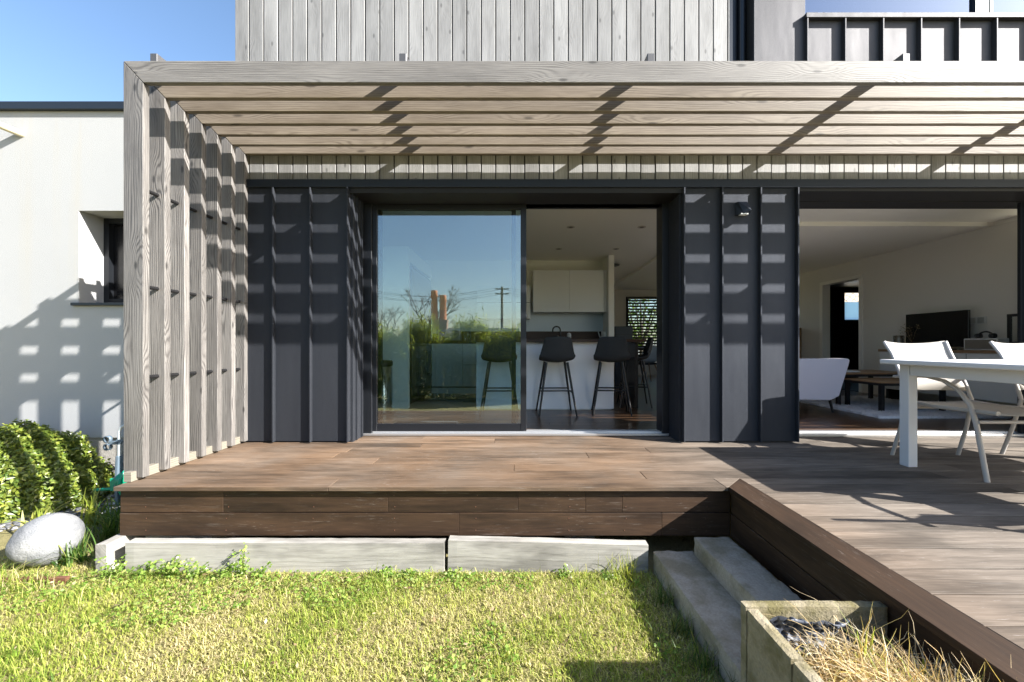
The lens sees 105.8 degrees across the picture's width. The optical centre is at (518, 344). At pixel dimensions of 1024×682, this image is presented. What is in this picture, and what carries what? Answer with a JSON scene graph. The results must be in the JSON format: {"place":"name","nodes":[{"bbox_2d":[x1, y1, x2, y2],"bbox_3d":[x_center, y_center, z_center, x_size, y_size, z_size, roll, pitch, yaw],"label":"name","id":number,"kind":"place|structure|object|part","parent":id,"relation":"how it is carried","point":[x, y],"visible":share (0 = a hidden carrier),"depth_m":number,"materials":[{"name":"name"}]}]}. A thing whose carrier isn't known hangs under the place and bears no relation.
{"place":"outdoors","nodes":[
{"label":"outdoors","id":0,"kind":"place"},
{"bbox_2d":[0,0,656,339],"label":"sky","id":1,"kind":"structure","parent":0,"point":[51,50],"materials":[{"name":"blue"}]},
{"bbox_2d":[0,484,780,681],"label":"ground","id":2,"kind":"structure","parent":0,"point":[672,543],"depth_m":1.74,"materials":[{"name":"green plant"}]},
{"bbox_2d":[0,561,33,592],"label":"grass tuft","id":3,"kind":"object","parent":2,"relation":"on","point":[6,576],"visible":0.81,"depth_m":2.06,"materials":[{"name":"plant"}]},
{"bbox_2d":[0,562,57,598],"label":"grass tuft","id":4,"kind":"object","parent":2,"relation":"on","point":[12,586],"visible":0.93,"depth_m":1.99,"materials":[{"name":"plant"}]},
{"bbox_2d":[1,576,69,585],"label":"edging plank","id":5,"kind":"object","parent":2,"relation":"on","point":[61,579],"visible":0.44,"depth_m":2.05,"materials":[{"name":"brown wood"}]},
{"bbox_2d":[13,497,72,525],"bbox_3d":[-3.238,1.154,2.604,0.341,0.231,0.314,0,0,0],"label":"day lily","id":6,"kind":"object","parent":2,"relation":"on","point":[32,517],"visible":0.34,"depth_m":2.61,"materials":[{"name":"green plant"}]},
{"bbox_2d":[5,513,84,566],"bbox_3d":[-2.748,1.135,2.262,0.296,0.283,0.294,-20,2,-5],"label":"boulder","id":7,"kind":"object","parent":2,"relation":"on","point":[40,537],"visible":0.95,"depth_m":2.18,"materials":[{"name":"grey stone"}]},
{"bbox_2d":[1,526,102,570],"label":"lily turf","id":8,"kind":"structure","parent":2,"relation":"on","point":[71,556],"depth_m":2.24,"materials":[{"name":"green plant"}]},
{"bbox_2d":[0,418,114,523],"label":"evergreen shrub","id":9,"kind":"object","parent":2,"relation":"on","point":[76,466],"visible":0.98,"depth_m":2.98,"materials":[{"name":"green plant"}]},
{"bbox_2d":[0,493,120,531],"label":"pebble bed","id":10,"kind":"object","parent":2,"relation":"on","point":[16,523],"visible":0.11,"depth_m":2.87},
{"bbox_2d":[0,101,123,472],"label":"rendered wing","id":11,"kind":"structure","parent":2,"relation":"on","point":[61,265],"depth_m":3.55,"materials":[{"name":"white paint"}]},
{"bbox_2d":[104,218,123,302],"bbox_3d":[-3.613,-0.806,3.795,0.826,0.849,0.070,0,0,0],"label":"window","id":12,"kind":"structure","parent":11,"relation":"in","point":[113,227],"depth_m":3.80,"materials":[{"name":"glass"}]},
{"bbox_2d":[69,486,112,527],"bbox_3d":[-2.964,1.137,2.709,0.261,0.267,0.202,0,0,13],"label":"day lily","id":13,"kind":"object","parent":2,"relation":"on","point":[90,505],"visible":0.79,"depth_m":2.71,"materials":[{"name":"green plant"}]},
{"bbox_2d":[73,497,120,544],"bbox_3d":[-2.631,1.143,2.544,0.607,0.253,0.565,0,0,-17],"label":"lily turf","id":14,"kind":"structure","parent":2,"relation":"on","point":[110,527],"depth_m":2.51,"materials":[{"name":"green plant"}]},
{"bbox_2d":[91,554,126,578],"bbox_3d":[-2.217,1.211,2.092,0.165,0.122,0.130,0,0,-20],"label":"weed plant","id":15,"kind":"object","parent":2,"relation":"on","point":[114,571],"visible":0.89,"depth_m":2.10,"materials":[{"name":"green plant"}]},
{"bbox_2d":[94,424,126,504],"bbox_3d":[-3.043,0.942,3.080,0.596,0.655,0.310,0,0,0],"label":"tap","id":16,"kind":"object","parent":2,"relation":"on","point":[117,479],"visible":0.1,"depth_m":3.06,"materials":[{"name":"grey metal"}]},
{"bbox_2d":[95,534,145,572],"bbox_3d":[-2.318,1.216,2.455,0.067,0.210,0.592,0,0,2],"label":"landscape sleeper","id":17,"kind":"object","parent":2,"relation":"on","point":[112,549],"visible":0.2,"depth_m":2.19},
{"bbox_2d":[117,560,159,578],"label":"weed plant","id":18,"kind":"object","parent":2,"relation":"on","point":[141,571],"visible":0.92,"depth_m":2.10,"materials":[{"name":"green plant"}]},
{"bbox_2d":[150,554,184,578],"bbox_3d":[-1.897,1.212,2.101,0.129,0.126,0.140,0,0,0],"label":"weed plant","id":19,"kind":"object","parent":2,"relation":"on","point":[170,569],"visible":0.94,"depth_m":2.10,"materials":[{"name":"green plant"}]},
{"bbox_2d":[179,558,210,579],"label":"weed plant","id":20,"kind":"object","parent":2,"relation":"on","point":[197,570],"visible":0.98,"depth_m":2.10,"materials":[{"name":"green plant"}]},
{"bbox_2d":[215,562,235,577],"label":"weed plant","id":21,"kind":"object","parent":2,"relation":"on","point":[227,569],"visible":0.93,"depth_m":2.10,"materials":[{"name":"green plant"}]},
{"bbox_2d":[228,542,249,576],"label":"weed plant","id":22,"kind":"object","parent":2,"relation":"on","point":[241,568],"visible":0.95,"depth_m":2.11,"materials":[{"name":"green plant"}]},
{"bbox_2d":[244,561,271,577],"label":"weed plant","id":23,"kind":"object","parent":2,"relation":"on","point":[258,573],"visible":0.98,"depth_m":2.09,"materials":[{"name":"green plant"}]},
{"bbox_2d":[125,538,445,571],"bbox_3d":[-1.306,1.214,2.195,1.789,0.215,0.062,0,0,0],"label":"landscape sleeper","id":24,"kind":"object","parent":2,"relation":"on","point":[329,554],"visible":0.65,"depth_m":2.17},
{"bbox_2d":[0,568,687,681],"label":"clover cover","id":25,"kind":"object","parent":2,"relation":"on","point":[456,583],"visible":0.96,"depth_m":1.94,"materials":[{"name":"green plant"}]},
{"bbox_2d":[13,571,686,681],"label":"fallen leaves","id":26,"kind":"object","parent":2,"relation":"on","point":[265,621],"visible":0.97,"depth_m":1.74,"materials":[{"name":"plant"}]},
{"bbox_2d":[375,564,408,578],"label":"weed plant","id":27,"kind":"object","parent":2,"relation":"on","point":[384,570],"visible":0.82,"depth_m":2.11,"materials":[{"name":"green plant"}]},
{"bbox_2d":[399,568,415,576],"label":"weed plant","id":28,"kind":"object","parent":2,"relation":"on","point":[408,570],"visible":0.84,"depth_m":2.12,"materials":[{"name":"green plant"}]},
{"bbox_2d":[445,567,461,577],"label":"weed plant","id":29,"kind":"object","parent":2,"relation":"on","point":[448,572],"visible":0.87,"depth_m":2.10,"materials":[{"name":"green plant"}]},
{"bbox_2d":[448,535,648,572],"bbox_3d":[0.166,1.213,2.195,1.124,0.216,0.062,1,0,0],"label":"landscape sleeper","id":30,"kind":"object","parent":2,"relation":"on","point":[494,554],"visible":0.66,"depth_m":2.17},
{"bbox_2d":[553,563,576,579],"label":"weed plant","id":31,"kind":"object","parent":2,"relation":"on","point":[564,572],"visible":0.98,"depth_m":2.11,"materials":[{"name":"green plant"}]},
{"bbox_2d":[113,436,1023,681],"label":"timber deck","id":32,"kind":"structure","parent":2,"relation":"on","point":[932,543],"depth_m":2.26,"materials":[{"name":"brown wood"}]},
{"bbox_2d":[124,53,1023,481],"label":"pergola","id":33,"kind":"object","parent":32,"relation":"on","point":[196,133],"visible":1,"depth_m":2.63,"materials":[{"name":"grey wood"}]},
{"bbox_2d":[880,359,1023,466],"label":"garden table","id":34,"kind":"object","parent":32,"relation":"on","point":[999,370],"visible":1,"depth_m":2.49,"materials":[{"name":"white paint"}]},
{"bbox_2d":[882,341,1023,482],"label":"garden chair","id":35,"kind":"object","parent":32,"relation":"on","point":[970,406],"visible":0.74,"depth_m":2.80,"materials":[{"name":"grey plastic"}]},
{"bbox_2d":[988,341,1023,453],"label":"garden chair","id":36,"kind":"object","parent":32,"relation":"on","point":[1009,350],"visible":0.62,"depth_m":2.95,"materials":[{"name":"grey plastic"}]},
{"bbox_2d":[601,569,616,579],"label":"weed plant","id":37,"kind":"object","parent":2,"relation":"on","point":[607,575],"visible":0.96,"depth_m":2.09,"materials":[{"name":"green plant"}]},
{"bbox_2d":[598,549,656,584],"bbox_3d":[0.579,1.189,2.109,0.275,0.163,0.290,0,0,-20],"label":"grass tuft","id":38,"kind":"object","parent":2,"relation":"on","point":[624,570],"visible":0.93,"depth_m":2.10,"materials":[{"name":"green plant"}]},
{"bbox_2d":[235,0,1023,441],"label":"modern house","id":39,"kind":"structure","parent":2,"relation":"on","point":[807,244],"depth_m":3.25,"materials":[{"name":"black metal"}]},
{"bbox_2d":[477,286,529,319],"bbox_3d":[-0.245,-0.725,6.739,0.910,0.550,0.302,0,0,0],"label":"wall cabinet","id":40,"kind":"object","parent":39,"relation":"attached to","point":[494,302],"depth_m":6.60,"materials":[{"name":"white"}]},
{"bbox_2d":[363,203,668,435],"bbox_3d":[-0.017,-0.240,3.558,2.755,2.120,0.165,0,0,0],"label":"sliding door","id":41,"kind":"structure","parent":39,"relation":"in","point":[373,425],"depth_m":3.52,"materials":[{"name":"black metal"}]},
{"bbox_2d":[532,270,606,312],"bbox_3d":[0.876,-0.909,6.721,1.252,0.706,0.347,0,0,0],"label":"wall cabinet","id":42,"kind":"object","parent":39,"relation":"attached to","point":[569,291],"depth_m":6.55,"materials":[{"name":"white"}]},
{"bbox_2d":[533,270,568,311],"bbox_3d":[0.558,-0.909,6.558,0.607,0.706,0.020,0,0,0],"label":"door front","id":43,"kind":"structure","parent":42,"relation":"in","point":[550,287],"depth_m":6.55,"materials":[{"name":"white"}]},
{"bbox_2d":[569,270,603,311],"bbox_3d":[1.159,-0.909,6.558,0.582,0.706,0.020,0,0,0],"label":"door front","id":44,"kind":"structure","parent":42,"relation":"in","point":[586,287],"depth_m":6.55,"materials":[{"name":"white"}]},
{"bbox_2d":[626,297,656,364],"bbox_3d":[3.315,-0.375,10.231,0.950,1.790,0.101,0,0,0],"label":"rear window","id":45,"kind":"structure","parent":39,"relation":"in","point":[626,297],"depth_m":10.18,"materials":[{"name":"black metal"}]},
{"bbox_2d":[627,297,656,360],"bbox_3d":[3.315,-0.400,10.115,0.930,1.680,0.050,0,0,0],"label":"venetian blind","id":46,"kind":"object","parent":39,"relation":"attached to","point":[643,320],"visible":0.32,"depth_m":10.10,"materials":[{"name":"black"}]},
{"bbox_2d":[735,202,751,215],"bbox_3d":[1.865,-1.134,3.209,0.095,0.114,0.081,0,0,0],"label":"wall lamp","id":47,"kind":"object","parent":39,"relation":"attached to","point":[742,208],"visible":1,"depth_m":3.21,"materials":[{"name":"grey metal"}]},
{"bbox_2d":[820,274,862,392],"bbox_3d":[5.845,-0.195,6.960,0.150,1.990,0.920,0,0,0],"label":"inner doorway","id":48,"kind":"structure","parent":39,"relation":"in","point":[824,286],"depth_m":7.35,"materials":[{"name":"white paint"}]},
{"bbox_2d":[799,202,1023,435],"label":"sliding door","id":49,"kind":"structure","parent":39,"relation":"in","point":[1020,206],"depth_m":3.49,"materials":[{"name":"black metal"}]},
{"bbox_2d":[805,0,1023,13],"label":"upper window","id":50,"kind":"structure","parent":39,"relation":"in","point":[810,5],"depth_m":3.43,"materials":[{"name":"glass"}]},
{"bbox_2d":[971,316,986,323],"bbox_3d":[5.761,-0.272,4.980,0.055,0.166,0.400,0,0,0],"label":"socket strip","id":51,"kind":"object","parent":39,"relation":"attached to","point":[979,320],"visible":0.31,"depth_m":4.85,"materials":[{"name":"white plastic"}]},
{"bbox_2d":[628,299,656,353],"bbox_3d":[4.956,-0.924,15.512,3.540,4.395,2.811,0,0,0],"label":"garden tree","id":52,"kind":"object","parent":2,"relation":"on","point":[641,319],"visible":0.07,"depth_m":15.18,"materials":[{"name":"green plant"}]},
{"bbox_2d":[642,571,678,608],"bbox_3d":[0.707,1.208,1.895,0.269,0.124,0.219,0,0,39],"label":"grass tuft","id":53,"kind":"object","parent":2,"relation":"on","point":[667,599],"visible":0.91,"depth_m":1.90,"materials":[{"name":"green plant"}]},
{"bbox_2d":[642,600,699,641],"bbox_3d":[0.712,1.206,1.685,0.349,0.128,0.187,0,0,0],"label":"grass tuft","id":54,"kind":"object","parent":2,"relation":"on","point":[686,625],"visible":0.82,"depth_m":1.70,"materials":[{"name":"green plant"}]},
{"bbox_2d":[653,551,740,681],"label":"concrete step","id":55,"kind":"object","parent":2,"relation":"on","point":[714,611],"visible":0.71,"depth_m":1.74,"materials":[{"name":"grey concrete"}]},
{"bbox_2d":[672,626,724,676],"bbox_3d":[0.729,1.211,1.528,0.232,0.118,0.234,0,0,-22],"label":"grass tuft","id":56,"kind":"object","parent":2,"relation":"on","point":[705,657],"visible":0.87,"depth_m":1.52,"materials":[{"name":"green plant"}]},
{"bbox_2d":[692,658,738,681],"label":"grass tuft","id":57,"kind":"object","parent":2,"relation":"on","point":[716,676],"visible":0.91,"depth_m":1.40,"materials":[{"name":"green plant"}]},
{"bbox_2d":[694,536,802,605],"bbox_3d":[1.085,1.175,1.743,0.205,0.234,0.819,0,0,-2],"label":"concrete step","id":58,"kind":"object","parent":2,"relation":"on","point":[738,572],"visible":0.42,"depth_m":1.83,"materials":[{"name":"grey concrete"}]},
{"bbox_2d":[740,600,907,681],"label":"raised planter","id":59,"kind":"object","parent":2,"relation":"on","point":[768,652],"visible":0.63,"depth_m":1.29,"materials":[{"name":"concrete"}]},
{"bbox_2d":[769,616,856,663],"bbox_3d":[0.941,0.952,1.246,0.270,0.164,0.078,0,0,0],"label":"drainage membrane","id":60,"kind":"object","parent":59,"relation":"on","point":[779,623],"visible":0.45,"depth_m":1.25,"materials":[{"name":"grey"}]},
{"bbox_2d":[793,646,931,681],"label":"leaf litter","id":61,"kind":"object","parent":59,"relation":"on","point":[844,658],"visible":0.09,"depth_m":1.20,"materials":[{"name":"brown plant"}]},
{"bbox_2d":[857,626,874,665],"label":"green shoot","id":62,"kind":"object","parent":59,"relation":"in","point":[871,644],"visible":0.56,"depth_m":1.14,"materials":[{"name":"yellow plant"}]},
{"bbox_2d":[769,589,1000,681],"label":"ornamental grass","id":63,"kind":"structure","parent":59,"relation":"on","point":[851,667],"depth_m":1.11,"materials":[{"name":"plant"}]},
{"bbox_2d":[919,658,928,679],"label":"green shoot","id":64,"kind":"object","parent":59,"relation":"in","point":[923,663],"visible":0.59,"depth_m":1.08,"materials":[{"name":"yellow plant"}]},
{"bbox_2d":[383,375,1016,430],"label":"indoor floor","id":65,"kind":"structure","parent":0,"point":[460,408],"depth_m":4.27,"materials":[{"name":"brown wood"}]},
{"bbox_2d":[383,360,392,414],"bbox_3d":[-1.635,0.485,4.560,0.314,0.630,0.314,0,0,0],"label":"pedal bin","id":66,"kind":"object","parent":65,"relation":"on","point":[387,386],"visible":0.4,"depth_m":4.48,"materials":[{"name":"silver metal"}]},
{"bbox_2d":[383,246,431,408],"bbox_3d":[-1.841,-0.220,5.535,0.919,2.040,1.330,0,0,0],"label":"tall cabinet","id":67,"kind":"object","parent":65,"relation":"on","point":[398,261],"visible":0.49,"depth_m":4.87,"materials":[{"name":"white"}]},
{"bbox_2d":[410,266,431,403],"bbox_3d":[-1.758,-0.125,5.537,0.884,1.790,1.145,0,0,0],"label":"fridge","id":68,"kind":"object","parent":65,"relation":"on","point":[420,335],"visible":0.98,"depth_m":5.40,"materials":[{"name":"metal"}]},
{"bbox_3d":[-1.358,0.378,5.538,0.083,0.745,1.135,0,0,0],"label":"door","id":69,"kind":"part","parent":68,"relation":"part of","materials":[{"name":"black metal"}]},
{"bbox_3d":[-1.358,-0.510,5.538,0.083,1.000,1.135,0,0,0],"label":"door","id":70,"kind":"part","parent":68,"relation":"part of","materials":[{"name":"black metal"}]},
{"bbox_2d":[396,421,457,422],"bbox_3d":[-0.930,0.792,3.850,0.620,0.014,0.300,0,0,0],"label":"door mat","id":71,"kind":"object","parent":65,"relation":"on","point":[427,422],"depth_m":3.96,"materials":[{"name":"grey fabric"}]},
{"bbox_2d":[479,336,518,416],"bbox_3d":[-0.215,0.354,4.511,0.443,0.896,0.449,0,0,0],"label":"bar stool","id":72,"kind":"object","parent":65,"relation":"on","point":[497,348],"visible":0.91,"depth_m":4.34,"materials":[{"name":"black plastic"}]},
{"bbox_2d":[432,310,602,393],"bbox_3d":[-0.347,0.090,6.604,3.706,1.420,0.589,0,0,0],"label":"base cabinet","id":73,"kind":"object","parent":65,"relation":"on","point":[453,367],"visible":0.29,"depth_m":6.88,"materials":[{"name":"grey"}]},
{"bbox_2d":[433,334,437,340],"bbox_3d":[-1.398,-0.130,6.550,0.094,0.120,0.094,0,0,0],"label":"storage jar","id":74,"kind":"object","parent":73,"relation":"on","point":[435,337],"visible":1,"depth_m":6.51,"materials":[{"name":"black metal"}]},
{"bbox_2d":[444,331,461,340],"bbox_3d":[-1.104,-0.156,6.550,0.280,0.172,0.160,0,0,0],"label":"toaster","id":75,"kind":"object","parent":73,"relation":"on","point":[452,335],"visible":1,"depth_m":6.47,"materials":[{"name":"grey metal"}]},
{"bbox_3d":[0.000,0.330,6.340,3.000,0.700,0.019,0,0,0],"label":"door front","id":76,"kind":"part","parent":73,"relation":"part of","materials":[{"name":"white"}]},
{"bbox_2d":[598,331,605,336],"bbox_3d":[1.493,-0.156,6.703,0.200,0.172,0.124,0,0,29],"label":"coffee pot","id":77,"kind":"object","parent":73,"relation":"on","point":[603,333],"visible":0.41,"depth_m":6.66,"materials":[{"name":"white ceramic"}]},
{"bbox_2d":[535,336,577,416],"bbox_3d":[0.441,0.354,4.511,0.443,0.896,0.449,0,0,-2],"label":"bar stool","id":78,"kind":"object","parent":65,"relation":"on","point":[557,349],"visible":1,"depth_m":4.35,"materials":[{"name":"black plastic"}]},
{"bbox_2d":[468,339,645,408],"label":"kitchen island","id":79,"kind":"structure","parent":65,"relation":"on","point":[583,364],"depth_m":4.78,"materials":[{"name":"white"}]},
{"bbox_2d":[591,337,632,416],"bbox_3d":[1.087,0.354,4.531,0.443,0.896,0.449,0,0,9],"label":"bar stool","id":80,"kind":"object","parent":65,"relation":"on","point":[612,349],"visible":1,"depth_m":4.37,"materials":[{"name":"black plastic"}]},
{"bbox_2d":[614,326,632,385],"bbox_3d":[2.050,0.220,7.749,0.340,1.160,0.502,0,0,0],"label":"dark cupboard","id":81,"kind":"object","parent":65,"relation":"on","point":[626,332],"visible":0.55,"depth_m":7.50,"materials":[{"name":"grey paint"}]},
{"bbox_2d":[617,338,652,408],"bbox_3d":[1.549,0.354,5.117,0.449,0.896,0.443,0,0,10],"label":"bar stool","id":82,"kind":"object","parent":65,"relation":"on","point":[647,350],"visible":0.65,"depth_m":4.98,"materials":[{"name":"black"}]},
{"bbox_2d":[638,345,656,383],"bbox_3d":[2.704,0.403,8.130,0.457,0.800,0.479,0,0,-10],"label":"shell chair","id":83,"kind":"object","parent":65,"relation":"on","point":[652,358],"visible":0.49,"depth_m":7.96,"materials":[{"name":"grey plastic"}]},
{"bbox_2d":[799,328,800,357],"bbox_3d":[5.452,0.225,8.350,0.655,1.150,0.900,0,0,0],"label":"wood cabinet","id":84,"kind":"object","parent":65,"relation":"on","point":[799,342],"visible":0.01,"depth_m":7.90,"materials":[{"name":"brown wood"}]},
{"bbox_2d":[799,358,848,412],"bbox_3d":[3.211,0.401,5.460,1.322,0.802,1.880,0,0,0],"label":"sofa","id":85,"kind":"object","parent":65,"relation":"on","point":[821,378],"visible":0.17,"depth_m":4.52,"materials":[{"name":"white fabric"}]},
{"bbox_2d":[799,395,1011,418],"bbox_3d":[4.645,0.784,5.075,1.466,0.028,1.766,0,0,0],"label":"rug","id":86,"kind":"object","parent":65,"relation":"on","point":[864,405],"visible":0.52,"depth_m":4.64,"materials":[{"name":"grey fabric"}]},
{"bbox_2d":[836,370,897,404],"bbox_3d":[4.635,0.580,5.325,1.030,0.440,0.650,0,0,0],"label":"coffee table","id":87,"kind":"object","parent":86,"relation":"on","point":[872,373],"visible":0.26,"depth_m":5.02,"materials":[{"name":"brown wood"}]},
{"bbox_2d":[843,378,945,410],"bbox_3d":[4.645,0.615,4.805,0.810,0.370,0.550,0,0,0],"label":"coffee table","id":88,"kind":"object","parent":86,"relation":"on","point":[881,383],"visible":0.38,"depth_m":4.58,"materials":[{"name":"brown wood"}]},
{"bbox_2d":[878,349,1016,403],"bbox_3d":[5.585,0.431,4.945,0.400,0.737,1.710,0,0,0],"label":"sideboard","id":89,"kind":"object","parent":65,"relation":"on","point":[995,391],"visible":0.38,"depth_m":4.55,"materials":[{"name":"brown"}]},
{"bbox_2d":[893,335,904,342],"bbox_3d":[5.580,-0.037,5.680,0.124,0.200,0.124,0,0,0],"label":"glass vase","id":90,"kind":"object","parent":89,"relation":"on","point":[901,339],"visible":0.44,"depth_m":5.65,"materials":[{"name":"white"}]},
{"bbox_2d":[900,324,919,342],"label":"dried flowers","id":91,"kind":"object","parent":89,"relation":"on","point":[908,332],"visible":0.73,"depth_m":5.51,"materials":[{"name":"black plant"}]},
{"bbox_2d":[906,310,970,349],"bbox_3d":[5.620,-0.187,5.200,0.200,0.500,0.780,0,0,0],"label":"television","id":92,"kind":"object","parent":89,"relation":"on","point":[953,328],"visible":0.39,"depth_m":5.13,"materials":[{"name":"black plastic"}]},
{"bbox_2d":[1007,314,1016,342],"bbox_3d":[5.599,-0.143,4.300,0.025,0.414,0.260,0,0,0],"label":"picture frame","id":93,"kind":"object","parent":89,"relation":"on","point":[1009,326],"depth_m":4.40,"materials":[{"name":"black"}]},
{"bbox_2d":[845,293,858,301],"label":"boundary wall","id":94,"kind":"structure","parent":0,"point":[851,297],"depth_m":13.40,"materials":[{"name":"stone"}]},
{"bbox_2d":[964,338,1008,349],"bbox_3d":[5.538,-0.007,4.580,0.163,0.140,0.340,0,0,0],"label":"tv stand","id":95,"kind":"object","parent":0,"point":[977,344],"visible":0.71,"depth_m":4.56,"materials":[{"name":"grey wood"}]},
{"bbox_2d":[974,331,996,337],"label":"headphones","id":96,"kind":"object","parent":95,"relation":"on","point":[990,335],"visible":0.9,"depth_m":4.58,"materials":[{"name":"black plastic"}]}
]}

